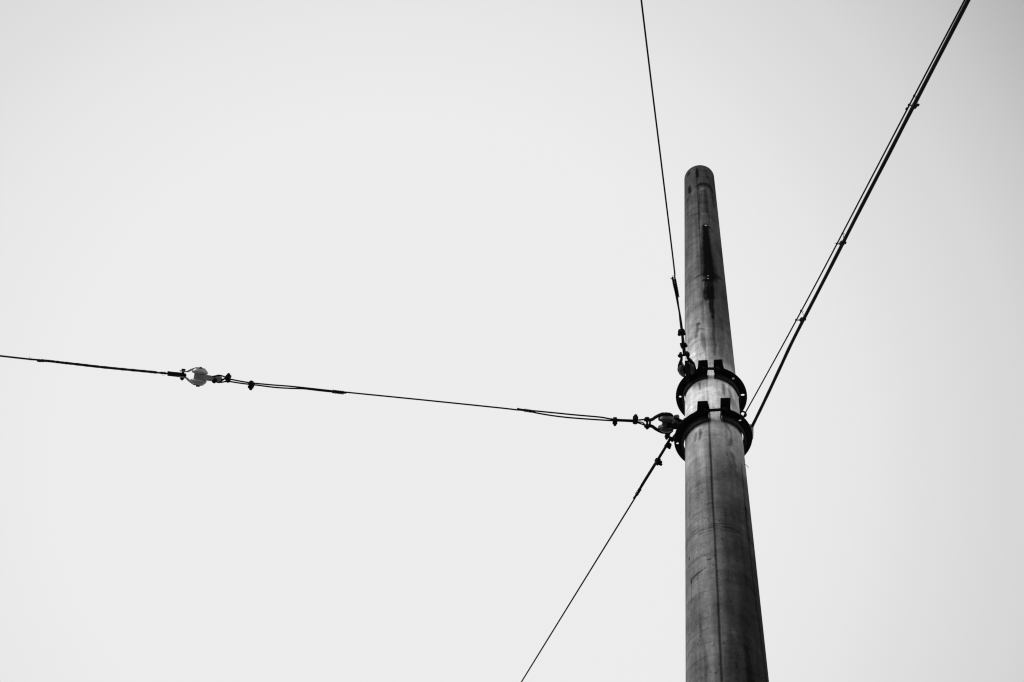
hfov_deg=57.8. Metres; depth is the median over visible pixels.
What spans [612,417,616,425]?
wire clip
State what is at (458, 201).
sky
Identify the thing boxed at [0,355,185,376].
stay wire
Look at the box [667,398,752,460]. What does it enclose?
pole band
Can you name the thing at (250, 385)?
wire clip
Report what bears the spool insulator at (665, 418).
attached to the pole band at (688, 424)
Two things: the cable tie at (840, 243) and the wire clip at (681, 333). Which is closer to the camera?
the cable tie at (840, 243)
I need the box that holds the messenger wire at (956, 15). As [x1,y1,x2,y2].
[743,0,964,417]
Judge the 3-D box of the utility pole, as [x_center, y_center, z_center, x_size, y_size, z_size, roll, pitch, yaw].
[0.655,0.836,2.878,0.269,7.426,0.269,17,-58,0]
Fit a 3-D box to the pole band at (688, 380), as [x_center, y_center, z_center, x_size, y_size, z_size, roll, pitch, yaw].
[0.828,0.224,3.859,0.309,0.051,0.330,17,-58,0]
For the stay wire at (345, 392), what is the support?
attached to the spool insulator at (665, 418)
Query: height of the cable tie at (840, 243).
0.074 m
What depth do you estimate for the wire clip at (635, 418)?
3.63 m
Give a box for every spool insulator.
[179,367,221,386]
[644,412,674,434]
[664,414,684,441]
[677,351,695,376]
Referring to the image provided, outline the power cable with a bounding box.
[751,0,970,426]
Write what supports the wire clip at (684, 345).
attached to the stay wire at (675, 287)
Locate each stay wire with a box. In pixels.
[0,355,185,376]
[212,375,650,425]
[521,438,670,681]
[640,0,685,355]
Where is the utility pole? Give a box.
[684,165,768,681]
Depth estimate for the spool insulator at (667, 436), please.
3.77 m
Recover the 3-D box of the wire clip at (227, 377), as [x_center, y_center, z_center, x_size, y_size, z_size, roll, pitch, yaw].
[-1.179,0.154,3.849,0.022,0.032,0.044,17,-58,0]
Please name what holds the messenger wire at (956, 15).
attached to the utility pole
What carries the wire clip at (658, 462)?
attached to the stay wire at (649, 473)
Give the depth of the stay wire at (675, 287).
3.47 m
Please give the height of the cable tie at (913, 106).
0.075 m
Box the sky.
[0,0,1023,681]
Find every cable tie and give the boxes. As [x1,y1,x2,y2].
[795,310,805,322]
[836,233,846,245]
[905,95,919,109]
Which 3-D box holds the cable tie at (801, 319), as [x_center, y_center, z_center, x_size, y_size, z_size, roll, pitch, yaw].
[1.047,-0.083,3.366,0.021,0.074,0.062,17,-58,0]
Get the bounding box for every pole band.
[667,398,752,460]
[676,359,746,415]
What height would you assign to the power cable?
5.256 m
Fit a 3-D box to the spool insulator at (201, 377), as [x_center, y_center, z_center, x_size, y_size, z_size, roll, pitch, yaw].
[-1.300,0.150,3.868,0.181,0.078,0.079,17,-58,0]
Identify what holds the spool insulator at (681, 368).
attached to the pole band at (688, 380)
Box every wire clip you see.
[224,373,230,382]
[248,380,253,389]
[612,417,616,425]
[633,414,637,423]
[654,458,662,465]
[664,443,671,448]
[677,329,685,335]
[680,343,687,348]
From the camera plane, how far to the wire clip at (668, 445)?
3.79 m

